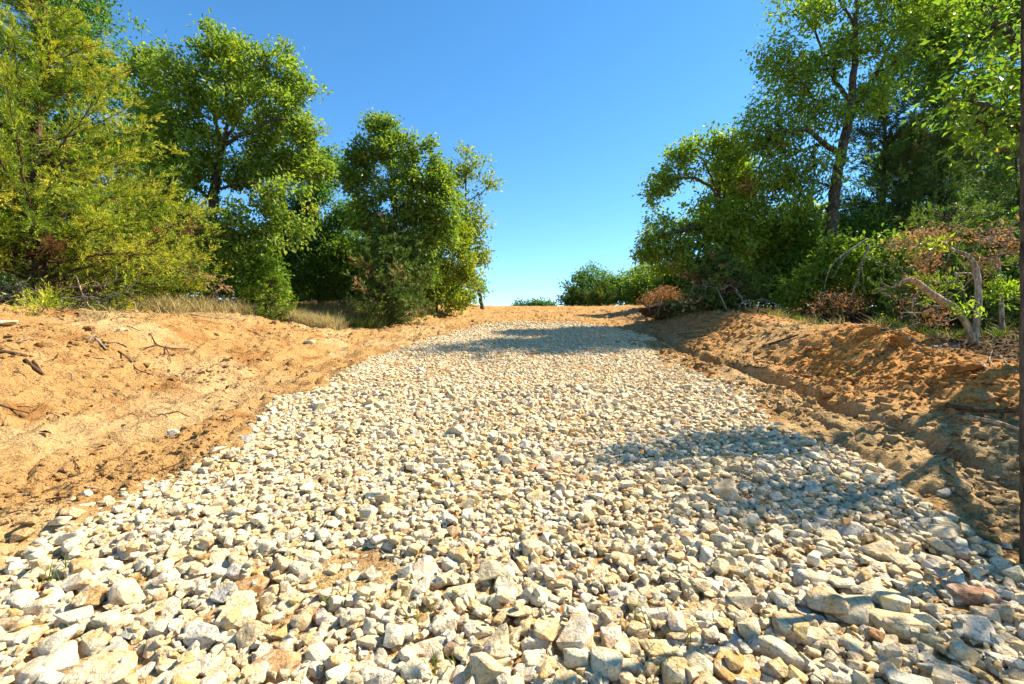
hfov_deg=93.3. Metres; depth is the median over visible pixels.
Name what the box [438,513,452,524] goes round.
limestone rock
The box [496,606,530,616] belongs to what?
limestone rock
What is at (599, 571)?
limestone rock
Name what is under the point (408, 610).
limestone rock
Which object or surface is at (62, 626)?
limestone rock
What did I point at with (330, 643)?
limestone rock
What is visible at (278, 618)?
limestone rock
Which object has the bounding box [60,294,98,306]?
dead branch
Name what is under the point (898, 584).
limestone rock
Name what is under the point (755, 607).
limestone rock
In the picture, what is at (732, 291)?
dead branch
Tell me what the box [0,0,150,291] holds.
oak tree
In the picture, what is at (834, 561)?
limestone rock
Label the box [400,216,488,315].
understory bush
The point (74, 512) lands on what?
limestone rock
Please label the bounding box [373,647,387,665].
limestone rock
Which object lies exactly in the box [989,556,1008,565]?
limestone rock
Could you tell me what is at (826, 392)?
dirt clod
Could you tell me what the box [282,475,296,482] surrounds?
limestone rock
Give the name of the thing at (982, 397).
dirt clod
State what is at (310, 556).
limestone rock
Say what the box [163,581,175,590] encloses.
limestone rock
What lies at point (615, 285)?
distant tree
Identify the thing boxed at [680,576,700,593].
limestone rock
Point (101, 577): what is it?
limestone rock
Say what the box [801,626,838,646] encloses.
limestone rock
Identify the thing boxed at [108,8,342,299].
oak tree
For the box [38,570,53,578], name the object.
limestone rock
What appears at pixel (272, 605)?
limestone rock
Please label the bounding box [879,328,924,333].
fallen stick
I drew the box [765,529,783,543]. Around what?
limestone rock
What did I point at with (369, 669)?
limestone rock
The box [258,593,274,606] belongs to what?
limestone rock
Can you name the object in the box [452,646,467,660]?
limestone rock
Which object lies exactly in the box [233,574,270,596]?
limestone rock
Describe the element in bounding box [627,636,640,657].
limestone rock
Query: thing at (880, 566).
limestone rock
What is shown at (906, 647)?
limestone rock
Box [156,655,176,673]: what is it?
limestone rock
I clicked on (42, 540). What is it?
limestone rock
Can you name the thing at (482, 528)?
gravel
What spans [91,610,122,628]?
limestone rock
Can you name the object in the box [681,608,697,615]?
limestone rock
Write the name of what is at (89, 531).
limestone rock
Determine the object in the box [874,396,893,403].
dirt clod
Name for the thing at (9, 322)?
limestone rock
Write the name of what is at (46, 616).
limestone rock
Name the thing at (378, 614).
limestone rock
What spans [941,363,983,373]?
dirt clod
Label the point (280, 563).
limestone rock
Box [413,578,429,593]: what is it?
limestone rock
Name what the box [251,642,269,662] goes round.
limestone rock
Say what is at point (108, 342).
fallen stick
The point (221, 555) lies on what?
limestone rock
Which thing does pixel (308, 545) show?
limestone rock
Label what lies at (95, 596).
limestone rock
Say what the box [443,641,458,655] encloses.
limestone rock
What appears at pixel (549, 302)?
distant tree
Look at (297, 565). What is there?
limestone rock
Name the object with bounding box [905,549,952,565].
limestone rock
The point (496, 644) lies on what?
limestone rock
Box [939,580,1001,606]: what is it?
limestone rock
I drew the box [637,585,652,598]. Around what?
limestone rock
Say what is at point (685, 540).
limestone rock
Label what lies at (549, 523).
limestone rock
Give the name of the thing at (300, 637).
limestone rock
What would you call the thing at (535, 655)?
limestone rock
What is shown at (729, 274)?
bush
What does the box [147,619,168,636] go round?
limestone rock
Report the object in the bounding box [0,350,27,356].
fallen stick
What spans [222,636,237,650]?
limestone rock
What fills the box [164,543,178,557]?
limestone rock
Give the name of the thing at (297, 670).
limestone rock
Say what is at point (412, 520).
limestone rock
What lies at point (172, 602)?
limestone rock
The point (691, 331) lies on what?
fallen stick
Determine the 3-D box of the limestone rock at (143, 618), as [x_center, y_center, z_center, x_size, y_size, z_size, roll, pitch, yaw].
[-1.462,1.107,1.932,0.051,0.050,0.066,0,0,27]
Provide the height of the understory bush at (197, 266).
3.499 m
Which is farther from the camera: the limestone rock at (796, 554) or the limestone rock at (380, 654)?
the limestone rock at (796, 554)
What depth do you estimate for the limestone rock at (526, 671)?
1.68 m
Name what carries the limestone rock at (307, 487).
on the ground at (26, 447)
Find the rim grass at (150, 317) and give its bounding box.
[1,295,994,347]
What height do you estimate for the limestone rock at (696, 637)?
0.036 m
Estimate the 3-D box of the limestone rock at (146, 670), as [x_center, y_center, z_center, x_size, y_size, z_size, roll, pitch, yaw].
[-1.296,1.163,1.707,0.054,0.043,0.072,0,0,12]
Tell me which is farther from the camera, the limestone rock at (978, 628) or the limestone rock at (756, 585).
the limestone rock at (756, 585)
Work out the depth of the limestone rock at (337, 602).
2.01 m
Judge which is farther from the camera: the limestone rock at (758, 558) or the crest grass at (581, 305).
the crest grass at (581, 305)
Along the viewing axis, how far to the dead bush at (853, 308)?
9.18 m
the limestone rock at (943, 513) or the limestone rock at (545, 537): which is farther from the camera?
the limestone rock at (943, 513)
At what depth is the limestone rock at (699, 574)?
2.22 m
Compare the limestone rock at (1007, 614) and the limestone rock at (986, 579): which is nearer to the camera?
the limestone rock at (1007, 614)
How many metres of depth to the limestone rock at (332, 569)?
2.27 m
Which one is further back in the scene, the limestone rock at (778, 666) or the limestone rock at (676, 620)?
the limestone rock at (676, 620)
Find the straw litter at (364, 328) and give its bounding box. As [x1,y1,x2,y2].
[0,306,1018,559]
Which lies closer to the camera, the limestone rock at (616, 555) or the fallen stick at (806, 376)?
the limestone rock at (616, 555)
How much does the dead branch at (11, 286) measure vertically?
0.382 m
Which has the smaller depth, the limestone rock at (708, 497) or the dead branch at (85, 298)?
the limestone rock at (708, 497)
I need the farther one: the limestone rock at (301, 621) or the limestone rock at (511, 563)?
the limestone rock at (511, 563)
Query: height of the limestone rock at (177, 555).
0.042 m
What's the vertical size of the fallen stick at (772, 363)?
0.242 m
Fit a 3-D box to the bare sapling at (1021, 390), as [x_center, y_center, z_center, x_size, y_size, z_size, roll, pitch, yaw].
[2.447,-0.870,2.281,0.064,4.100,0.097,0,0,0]
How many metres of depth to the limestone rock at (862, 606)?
1.94 m
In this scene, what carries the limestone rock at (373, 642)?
on the ground at (26, 447)
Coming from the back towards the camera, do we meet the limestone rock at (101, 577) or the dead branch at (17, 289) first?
the dead branch at (17, 289)
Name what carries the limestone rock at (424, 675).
on the ground at (26, 447)
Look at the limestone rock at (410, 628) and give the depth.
1.84 m
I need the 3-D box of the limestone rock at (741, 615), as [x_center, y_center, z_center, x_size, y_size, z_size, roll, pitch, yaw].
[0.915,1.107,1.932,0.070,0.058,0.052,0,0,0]
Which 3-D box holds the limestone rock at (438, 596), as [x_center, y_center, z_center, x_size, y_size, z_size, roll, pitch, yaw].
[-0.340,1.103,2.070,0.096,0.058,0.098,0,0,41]
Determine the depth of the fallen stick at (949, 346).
5.88 m
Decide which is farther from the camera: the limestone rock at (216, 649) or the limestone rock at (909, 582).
the limestone rock at (909, 582)
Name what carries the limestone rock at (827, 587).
on the ground at (26, 447)
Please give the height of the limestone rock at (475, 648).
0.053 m
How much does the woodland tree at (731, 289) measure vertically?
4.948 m
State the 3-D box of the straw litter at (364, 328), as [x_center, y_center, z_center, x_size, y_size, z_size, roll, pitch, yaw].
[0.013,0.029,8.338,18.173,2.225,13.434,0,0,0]
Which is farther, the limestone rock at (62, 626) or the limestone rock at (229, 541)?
the limestone rock at (229, 541)
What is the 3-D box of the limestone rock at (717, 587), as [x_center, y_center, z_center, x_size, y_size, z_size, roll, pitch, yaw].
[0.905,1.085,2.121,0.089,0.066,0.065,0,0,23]
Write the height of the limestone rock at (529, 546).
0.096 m
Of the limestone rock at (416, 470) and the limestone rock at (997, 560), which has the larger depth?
the limestone rock at (416, 470)
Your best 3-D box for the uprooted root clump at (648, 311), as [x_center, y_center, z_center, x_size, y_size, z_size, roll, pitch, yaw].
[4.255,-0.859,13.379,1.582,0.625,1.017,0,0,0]
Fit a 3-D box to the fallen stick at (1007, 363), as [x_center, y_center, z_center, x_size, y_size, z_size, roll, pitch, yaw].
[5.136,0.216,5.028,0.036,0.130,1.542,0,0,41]
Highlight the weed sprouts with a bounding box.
[41,551,704,683]
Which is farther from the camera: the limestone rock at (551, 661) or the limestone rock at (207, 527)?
the limestone rock at (207, 527)
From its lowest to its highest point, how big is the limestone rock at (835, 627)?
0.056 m
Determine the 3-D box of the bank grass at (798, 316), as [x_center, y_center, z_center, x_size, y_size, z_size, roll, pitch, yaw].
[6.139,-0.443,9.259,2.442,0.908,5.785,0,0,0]
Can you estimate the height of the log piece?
0.177 m
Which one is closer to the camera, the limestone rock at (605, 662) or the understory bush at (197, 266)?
the limestone rock at (605, 662)
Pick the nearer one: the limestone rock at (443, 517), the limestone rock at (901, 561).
the limestone rock at (901, 561)
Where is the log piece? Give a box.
[23,358,44,374]
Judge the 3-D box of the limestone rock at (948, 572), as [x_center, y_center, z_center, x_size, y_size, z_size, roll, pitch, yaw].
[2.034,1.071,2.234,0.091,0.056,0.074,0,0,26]
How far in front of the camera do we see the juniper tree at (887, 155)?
13.04 m
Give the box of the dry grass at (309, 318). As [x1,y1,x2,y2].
[68,292,432,330]
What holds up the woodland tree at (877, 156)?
on the ground at (26, 447)
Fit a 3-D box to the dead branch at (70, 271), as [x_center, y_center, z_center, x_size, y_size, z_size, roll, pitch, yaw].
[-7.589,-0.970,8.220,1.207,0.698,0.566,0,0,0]
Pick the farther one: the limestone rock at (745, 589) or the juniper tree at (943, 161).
the juniper tree at (943, 161)
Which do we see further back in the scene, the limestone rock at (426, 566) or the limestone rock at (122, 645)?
the limestone rock at (426, 566)
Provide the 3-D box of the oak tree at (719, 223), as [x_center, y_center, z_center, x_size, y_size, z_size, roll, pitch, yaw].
[5.215,-3.120,13.063,4.136,5.150,2.243,0,0,0]
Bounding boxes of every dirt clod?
[33,342,44,347]
[82,326,94,330]
[818,385,836,398]
[861,326,879,335]
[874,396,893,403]
[889,335,924,348]
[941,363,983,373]
[962,392,999,402]
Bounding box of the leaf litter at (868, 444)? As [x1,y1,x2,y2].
[2,298,1019,450]
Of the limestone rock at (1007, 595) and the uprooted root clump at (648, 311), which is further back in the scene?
the uprooted root clump at (648, 311)
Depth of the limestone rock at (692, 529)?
2.61 m
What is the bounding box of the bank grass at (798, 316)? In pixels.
[723,306,1018,338]
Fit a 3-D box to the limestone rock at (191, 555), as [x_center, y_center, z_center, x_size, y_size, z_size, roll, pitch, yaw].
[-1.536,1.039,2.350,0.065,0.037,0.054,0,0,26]
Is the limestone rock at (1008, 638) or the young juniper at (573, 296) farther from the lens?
the young juniper at (573, 296)
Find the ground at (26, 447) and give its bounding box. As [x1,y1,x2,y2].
[0,297,1023,683]
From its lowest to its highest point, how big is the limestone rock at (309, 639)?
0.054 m
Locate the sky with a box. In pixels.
[0,0,1020,305]
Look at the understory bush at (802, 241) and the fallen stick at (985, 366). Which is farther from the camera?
the understory bush at (802, 241)
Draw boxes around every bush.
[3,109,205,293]
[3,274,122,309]
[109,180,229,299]
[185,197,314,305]
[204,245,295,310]
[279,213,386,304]
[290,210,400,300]
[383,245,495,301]
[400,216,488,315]
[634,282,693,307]
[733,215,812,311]
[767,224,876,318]
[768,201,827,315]
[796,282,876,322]
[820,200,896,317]
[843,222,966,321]
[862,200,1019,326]
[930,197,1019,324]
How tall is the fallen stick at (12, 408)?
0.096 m
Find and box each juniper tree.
[0,0,235,315]
[335,207,445,325]
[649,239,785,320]
[812,54,976,313]
[869,85,1019,243]
[910,139,1020,324]
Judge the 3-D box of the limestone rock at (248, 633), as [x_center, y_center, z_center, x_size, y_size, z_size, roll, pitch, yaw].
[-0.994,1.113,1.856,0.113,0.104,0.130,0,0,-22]
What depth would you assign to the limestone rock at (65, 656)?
1.71 m
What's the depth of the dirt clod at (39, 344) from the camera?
5.29 m
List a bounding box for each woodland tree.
[0,127,105,298]
[614,263,685,304]
[641,152,761,304]
[684,243,769,306]
[743,200,873,306]
[855,127,1008,229]
[921,94,1019,226]
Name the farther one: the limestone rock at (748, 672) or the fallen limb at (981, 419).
the fallen limb at (981, 419)
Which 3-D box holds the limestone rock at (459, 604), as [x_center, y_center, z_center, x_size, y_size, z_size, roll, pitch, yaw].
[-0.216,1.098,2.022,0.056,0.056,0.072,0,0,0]
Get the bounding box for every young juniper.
[73,283,147,310]
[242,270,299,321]
[556,284,592,305]
[584,279,619,305]
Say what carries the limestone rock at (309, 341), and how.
on the ground at (26, 447)
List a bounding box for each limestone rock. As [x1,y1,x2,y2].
[0,320,17,325]
[0,616,19,629]
[0,625,51,650]
[3,588,38,609]
[4,661,26,676]
[5,608,22,617]
[12,640,78,683]
[21,587,64,615]
[22,546,34,555]
[28,556,48,568]
[31,536,51,543]
[37,613,49,623]
[37,623,78,654]
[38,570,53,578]
[39,543,53,552]
[48,516,71,525]
[49,624,68,635]
[51,563,68,572]
[54,531,87,544]
[59,507,85,517]
[60,649,137,683]
[61,568,93,591]
[64,497,75,501]
[68,557,91,572]
[70,585,106,605]
[76,570,111,593]
[77,549,99,558]
[79,489,92,496]
[79,630,111,655]
[84,528,98,536]
[91,532,109,546]
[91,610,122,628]
[97,639,127,653]
[102,560,123,570]
[104,614,135,634]
[105,583,112,600]
[108,578,145,604]
[117,540,137,559]
[130,556,146,567]
[134,661,156,678]
[135,559,153,570]
[135,609,154,626]
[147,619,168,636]
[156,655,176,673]
[159,595,179,615]
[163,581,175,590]
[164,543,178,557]
[166,429,179,435]
[166,549,187,561]
[173,652,193,667]
[175,580,195,595]
[181,640,199,661]
[183,620,219,649]
[185,539,202,553]
[187,463,202,472]
[188,551,202,560]
[196,523,212,532]
[196,552,213,561]
[197,657,231,676]
[208,558,229,574]
[209,549,230,563]
[210,498,227,506]
[210,642,223,656]
[215,590,257,632]
[216,530,232,543]
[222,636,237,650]
[223,534,233,547]
[224,650,240,663]
[225,563,240,576]
[228,498,241,505]
[228,549,247,564]
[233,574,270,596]
[234,473,252,482]
[234,534,248,544]
[235,654,251,669]
[236,620,268,651]
[250,649,303,683]
[251,569,267,575]
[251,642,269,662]
[254,539,276,556]
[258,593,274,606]
[261,601,278,615]
[272,611,283,623]
[272,623,290,639]
[273,555,287,574]
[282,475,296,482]
[286,527,300,541]
[286,560,310,576]
[290,606,312,631]
[290,662,308,680]
[295,550,319,562]
[298,631,315,639]
[299,482,315,493]
[302,582,316,591]
[302,633,323,646]
[303,340,314,343]
[305,542,323,549]
[305,641,331,663]
[315,608,330,624]
[323,563,340,574]
[323,638,338,651]
[326,594,344,613]
[332,589,347,596]
[334,627,346,639]
[339,607,351,626]
[341,582,355,590]
[348,571,361,580]
[355,634,381,650]
[359,665,377,674]
[362,617,377,633]
[366,603,373,614]
[367,582,388,599]
[370,608,387,619]
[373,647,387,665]
[376,494,394,503]
[377,504,389,514]
[383,623,405,647]
[396,645,407,661]
[397,578,415,599]
[397,603,416,618]
[398,643,420,661]
[400,659,430,680]
[402,623,418,638]
[408,515,419,526]
[410,569,423,580]
[412,467,424,472]
[412,555,440,578]
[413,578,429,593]
[417,669,430,680]
[418,531,430,545]
[418,635,446,657]
[422,590,443,605]
[431,609,456,636]
[436,658,455,674]
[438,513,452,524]
[442,558,458,571]
[443,583,476,601]
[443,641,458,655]
[445,541,457,547]
[448,546,474,566]
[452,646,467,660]
[453,597,466,613]
[472,604,490,617]
[472,645,484,652]
[474,622,494,638]
[477,560,500,582]
[483,623,510,657]
[493,565,517,592]
[494,486,511,498]
[496,586,510,602]
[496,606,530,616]
[505,559,519,571]
[514,662,544,682]
[521,539,542,556]
[521,649,542,662]
[525,582,539,589]
[526,489,545,503]
[526,661,537,666]
[534,564,558,579]
[536,655,556,670]
[540,532,552,544]
[541,601,556,613]
[541,614,560,623]
[544,520,557,529]
[544,570,553,581]
[558,531,567,536]
[563,573,583,586]
[563,648,589,668]
[574,603,588,615]
[575,474,585,481]
[588,613,602,630]
[589,646,622,682]
[593,565,608,578]
[595,606,623,622]
[600,626,621,648]
[609,551,633,568]
[610,594,620,599]
[613,638,629,657]
[619,619,628,632]
[622,657,639,675]
[626,620,649,638]
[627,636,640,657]
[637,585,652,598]
[637,639,672,657]
[645,607,667,621]
[654,467,666,477]
[656,557,674,565]
[656,656,666,674]
[667,610,686,633]
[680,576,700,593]
[681,535,690,546]
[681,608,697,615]
[682,525,696,534]
[683,648,714,676]
[688,535,704,550]
[689,632,702,643]
[695,570,704,577]
[695,610,712,621]
[697,602,712,610]
[699,545,717,564]
[700,625,720,643]
[701,628,716,642]
[702,492,719,503]
[703,645,712,653]
[708,534,726,548]
[709,577,727,592]
[711,645,725,657]
[713,604,724,612]
[713,647,766,683]
[714,575,743,592]
[716,506,730,515]
[716,554,737,565]
[725,642,739,654]
[728,633,748,654]
[734,610,748,626]
[737,617,760,638]
[738,586,751,594]
[747,634,762,651]
[748,579,764,593]
[751,603,764,613]
[753,564,768,576]
[754,555,769,563]
[756,635,805,672]
[757,617,772,628]
[759,560,774,570]
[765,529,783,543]
[767,657,788,677]
[772,611,806,643]
[788,529,808,537]
[789,563,806,568]
[791,548,804,558]
[792,566,829,585]
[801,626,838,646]
[804,614,819,627]
[805,586,850,615]
[811,613,825,624]
[816,450,828,457]
[816,542,837,556]
[819,622,840,634]
[820,536,837,546]
[820,657,854,683]
[821,492,837,501]
[822,585,835,591]
[828,557,845,568]
[833,595,874,627]
[837,633,877,659]
[855,578,901,604]
[857,540,899,562]
[858,553,879,565]
[860,496,879,501]
[865,661,882,677]
[869,607,934,641]
[870,561,886,572]
[878,661,899,677]
[881,553,912,568]
[882,634,897,644]
[885,469,898,476]
[885,505,897,512]
[890,579,905,588]
[893,644,909,660]
[896,577,918,587]
[899,645,918,653]
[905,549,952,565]
[910,657,946,665]
[916,661,933,675]
[918,651,936,659]
[926,537,954,551]
[936,488,952,496]
[939,510,960,519]
[939,564,965,579]
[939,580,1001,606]
[949,664,979,683]
[952,614,997,647]
[953,547,972,558]
[958,522,974,537]
[969,606,1001,624]
[970,576,998,584]
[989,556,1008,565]
[992,620,1005,631]
[994,588,1015,601]
[995,605,1016,621]
[995,629,1021,643]
[999,565,1023,582]
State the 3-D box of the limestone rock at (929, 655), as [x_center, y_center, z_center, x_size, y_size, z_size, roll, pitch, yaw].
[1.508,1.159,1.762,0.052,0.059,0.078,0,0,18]
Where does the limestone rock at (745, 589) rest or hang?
on the ground at (26, 447)
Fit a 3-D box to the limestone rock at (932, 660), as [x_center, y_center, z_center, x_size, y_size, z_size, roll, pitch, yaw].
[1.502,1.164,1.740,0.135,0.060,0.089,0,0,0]
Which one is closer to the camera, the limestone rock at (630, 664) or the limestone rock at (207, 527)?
the limestone rock at (630, 664)
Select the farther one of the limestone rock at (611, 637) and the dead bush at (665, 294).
the dead bush at (665, 294)
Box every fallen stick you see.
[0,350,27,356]
[0,404,28,412]
[67,468,99,477]
[94,337,106,348]
[107,341,127,346]
[118,350,153,375]
[138,333,189,361]
[185,312,237,320]
[464,610,492,625]
[676,329,707,333]
[744,351,806,367]
[761,334,798,347]
[805,369,823,377]
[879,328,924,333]
[929,342,967,347]
[976,361,986,368]
[979,341,1017,348]
[999,355,1016,371]
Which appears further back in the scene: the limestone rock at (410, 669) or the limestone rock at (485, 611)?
the limestone rock at (485, 611)
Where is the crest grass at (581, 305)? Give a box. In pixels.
[476,303,684,305]
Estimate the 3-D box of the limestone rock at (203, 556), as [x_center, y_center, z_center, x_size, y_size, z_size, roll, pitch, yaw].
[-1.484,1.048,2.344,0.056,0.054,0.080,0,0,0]
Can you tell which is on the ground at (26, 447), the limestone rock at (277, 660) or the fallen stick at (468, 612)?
the limestone rock at (277, 660)
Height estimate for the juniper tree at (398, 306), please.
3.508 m
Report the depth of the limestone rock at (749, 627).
1.86 m
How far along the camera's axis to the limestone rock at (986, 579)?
2.17 m
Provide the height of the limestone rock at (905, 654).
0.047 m
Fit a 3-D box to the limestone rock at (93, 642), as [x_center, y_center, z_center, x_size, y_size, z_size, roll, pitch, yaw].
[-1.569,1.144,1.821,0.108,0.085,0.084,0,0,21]
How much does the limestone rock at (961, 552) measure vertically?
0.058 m
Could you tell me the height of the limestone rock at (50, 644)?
0.087 m
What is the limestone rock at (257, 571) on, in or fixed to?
on the ground at (26, 447)
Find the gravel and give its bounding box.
[0,320,1023,683]
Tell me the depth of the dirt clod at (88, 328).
6.13 m
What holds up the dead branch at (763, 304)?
on the ground at (26, 447)
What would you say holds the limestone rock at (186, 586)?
on the ground at (26, 447)
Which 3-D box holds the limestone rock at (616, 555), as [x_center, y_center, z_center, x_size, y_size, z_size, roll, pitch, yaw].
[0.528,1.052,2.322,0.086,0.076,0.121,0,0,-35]
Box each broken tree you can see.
[876,220,1013,345]
[961,215,1019,329]
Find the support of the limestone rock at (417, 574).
on the ground at (26, 447)
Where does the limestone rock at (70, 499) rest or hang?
on the ground at (26, 447)
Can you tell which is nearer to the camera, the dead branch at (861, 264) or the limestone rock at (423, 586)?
the limestone rock at (423, 586)
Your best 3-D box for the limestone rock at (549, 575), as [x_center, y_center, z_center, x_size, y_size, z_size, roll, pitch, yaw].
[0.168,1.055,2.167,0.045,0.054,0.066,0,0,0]
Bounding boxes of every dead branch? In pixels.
[0,273,41,301]
[0,277,41,295]
[0,278,29,302]
[26,264,100,303]
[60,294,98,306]
[62,275,100,308]
[64,268,125,291]
[74,292,120,308]
[96,272,144,301]
[687,278,727,310]
[717,281,746,309]
[737,298,786,314]
[813,289,844,322]
[824,238,867,288]
[848,245,869,311]
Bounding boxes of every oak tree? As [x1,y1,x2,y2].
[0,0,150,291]
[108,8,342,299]
[269,139,374,305]
[332,101,472,301]
[628,119,779,293]
[720,0,974,319]
[865,0,1020,222]
[899,0,1020,169]
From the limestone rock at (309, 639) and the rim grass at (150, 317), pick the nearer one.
the limestone rock at (309, 639)
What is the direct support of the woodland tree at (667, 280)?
on the ground at (26, 447)
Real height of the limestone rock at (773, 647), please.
0.120 m
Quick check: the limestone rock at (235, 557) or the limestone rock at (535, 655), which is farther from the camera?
the limestone rock at (235, 557)
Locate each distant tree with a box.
[511,298,534,305]
[527,297,548,305]
[542,297,557,305]
[555,259,627,305]
[599,264,665,305]
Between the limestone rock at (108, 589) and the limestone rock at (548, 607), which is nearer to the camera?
the limestone rock at (548, 607)
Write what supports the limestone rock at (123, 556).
on the ground at (26, 447)
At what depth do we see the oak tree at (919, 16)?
11.85 m
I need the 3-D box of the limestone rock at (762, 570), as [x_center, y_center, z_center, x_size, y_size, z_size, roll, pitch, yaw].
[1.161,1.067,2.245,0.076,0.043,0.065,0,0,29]
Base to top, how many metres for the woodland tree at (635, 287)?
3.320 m
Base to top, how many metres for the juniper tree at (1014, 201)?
3.735 m
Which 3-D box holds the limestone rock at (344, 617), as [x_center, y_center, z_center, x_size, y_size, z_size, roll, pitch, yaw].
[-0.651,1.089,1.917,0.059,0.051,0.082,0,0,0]
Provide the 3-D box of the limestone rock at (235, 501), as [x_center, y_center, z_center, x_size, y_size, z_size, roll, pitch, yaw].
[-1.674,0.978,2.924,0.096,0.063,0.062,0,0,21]
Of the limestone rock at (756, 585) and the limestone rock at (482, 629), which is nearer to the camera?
the limestone rock at (482, 629)
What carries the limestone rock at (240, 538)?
on the ground at (26, 447)
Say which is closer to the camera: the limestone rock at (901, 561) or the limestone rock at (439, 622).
the limestone rock at (439, 622)
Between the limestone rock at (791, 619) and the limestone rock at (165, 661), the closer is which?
the limestone rock at (165, 661)
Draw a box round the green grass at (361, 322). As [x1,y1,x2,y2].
[297,308,401,328]
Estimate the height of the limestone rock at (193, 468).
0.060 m
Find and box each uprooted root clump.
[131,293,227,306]
[637,301,689,319]
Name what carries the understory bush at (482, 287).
on the ground at (26, 447)
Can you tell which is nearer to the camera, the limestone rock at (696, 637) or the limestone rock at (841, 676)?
the limestone rock at (841, 676)
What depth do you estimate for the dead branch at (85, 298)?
7.89 m
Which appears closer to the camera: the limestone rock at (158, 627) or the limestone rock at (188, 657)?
the limestone rock at (188, 657)
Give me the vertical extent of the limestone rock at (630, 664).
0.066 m
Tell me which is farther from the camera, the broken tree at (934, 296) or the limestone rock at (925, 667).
the broken tree at (934, 296)
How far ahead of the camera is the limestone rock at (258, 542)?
2.42 m
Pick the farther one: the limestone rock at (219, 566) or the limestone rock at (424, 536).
the limestone rock at (424, 536)
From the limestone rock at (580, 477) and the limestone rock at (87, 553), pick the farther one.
the limestone rock at (580, 477)
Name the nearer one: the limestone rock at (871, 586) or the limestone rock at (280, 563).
the limestone rock at (871, 586)
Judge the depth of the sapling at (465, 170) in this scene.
19.89 m
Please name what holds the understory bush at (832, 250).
on the ground at (26, 447)
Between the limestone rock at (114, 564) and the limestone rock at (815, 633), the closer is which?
the limestone rock at (815, 633)
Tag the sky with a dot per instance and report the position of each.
(572, 102)
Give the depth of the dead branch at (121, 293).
8.19 m
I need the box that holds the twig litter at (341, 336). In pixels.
[5,312,1014,576]
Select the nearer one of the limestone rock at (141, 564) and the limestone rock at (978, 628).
the limestone rock at (978, 628)
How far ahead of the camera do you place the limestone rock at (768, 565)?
2.26 m
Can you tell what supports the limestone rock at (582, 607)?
on the ground at (26, 447)
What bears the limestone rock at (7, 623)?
on the ground at (26, 447)
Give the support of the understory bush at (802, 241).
on the ground at (26, 447)
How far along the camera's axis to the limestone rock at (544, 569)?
2.22 m
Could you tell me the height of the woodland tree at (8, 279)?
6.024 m
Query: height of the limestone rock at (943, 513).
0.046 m
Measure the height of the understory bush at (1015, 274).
2.248 m
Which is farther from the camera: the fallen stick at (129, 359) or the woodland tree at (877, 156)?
the woodland tree at (877, 156)
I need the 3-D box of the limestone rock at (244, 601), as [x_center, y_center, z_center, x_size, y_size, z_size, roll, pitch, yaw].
[-1.107,1.106,1.957,0.154,0.126,0.174,0,0,-26]
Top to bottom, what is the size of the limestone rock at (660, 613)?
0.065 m
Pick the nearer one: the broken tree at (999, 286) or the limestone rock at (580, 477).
the limestone rock at (580, 477)
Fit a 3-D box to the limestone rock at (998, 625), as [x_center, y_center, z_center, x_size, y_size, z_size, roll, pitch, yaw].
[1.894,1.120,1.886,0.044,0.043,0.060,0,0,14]
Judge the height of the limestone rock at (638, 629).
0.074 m
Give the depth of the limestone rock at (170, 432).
4.13 m
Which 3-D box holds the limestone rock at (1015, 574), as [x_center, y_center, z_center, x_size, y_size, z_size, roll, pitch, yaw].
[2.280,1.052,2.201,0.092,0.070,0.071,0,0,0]
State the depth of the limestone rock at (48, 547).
2.39 m
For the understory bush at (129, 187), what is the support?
on the ground at (26, 447)
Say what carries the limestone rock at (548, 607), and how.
on the ground at (26, 447)
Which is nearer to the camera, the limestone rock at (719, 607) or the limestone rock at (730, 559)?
the limestone rock at (719, 607)
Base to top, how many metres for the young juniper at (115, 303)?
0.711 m
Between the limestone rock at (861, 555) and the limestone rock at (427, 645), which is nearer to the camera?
the limestone rock at (427, 645)
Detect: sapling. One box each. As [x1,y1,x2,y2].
[444,141,505,308]
[1019,0,1023,566]
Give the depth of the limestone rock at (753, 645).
1.80 m
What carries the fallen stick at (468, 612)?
on the limestone rock at (482, 629)
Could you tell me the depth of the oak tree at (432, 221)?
13.71 m
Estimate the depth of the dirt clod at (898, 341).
5.80 m
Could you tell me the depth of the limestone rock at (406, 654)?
1.73 m
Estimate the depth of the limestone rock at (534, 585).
2.08 m
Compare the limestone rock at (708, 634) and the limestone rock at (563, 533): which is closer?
the limestone rock at (708, 634)
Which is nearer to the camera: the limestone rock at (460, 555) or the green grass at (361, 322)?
the limestone rock at (460, 555)
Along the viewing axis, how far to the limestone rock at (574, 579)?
2.17 m
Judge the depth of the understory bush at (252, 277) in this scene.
11.17 m
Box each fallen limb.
[944,403,1018,412]
[957,415,1018,431]
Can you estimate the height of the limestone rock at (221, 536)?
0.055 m
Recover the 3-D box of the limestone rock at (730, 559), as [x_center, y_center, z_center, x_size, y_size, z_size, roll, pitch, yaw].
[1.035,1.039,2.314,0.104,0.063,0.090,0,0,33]
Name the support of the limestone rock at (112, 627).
on the ground at (26, 447)
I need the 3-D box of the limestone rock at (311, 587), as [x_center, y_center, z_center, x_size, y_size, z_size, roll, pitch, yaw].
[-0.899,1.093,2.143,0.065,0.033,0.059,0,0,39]
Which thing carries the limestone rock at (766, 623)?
on the ground at (26, 447)
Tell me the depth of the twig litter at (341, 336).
4.54 m
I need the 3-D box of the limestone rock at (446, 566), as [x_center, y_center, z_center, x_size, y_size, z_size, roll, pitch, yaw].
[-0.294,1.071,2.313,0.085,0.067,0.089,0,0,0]

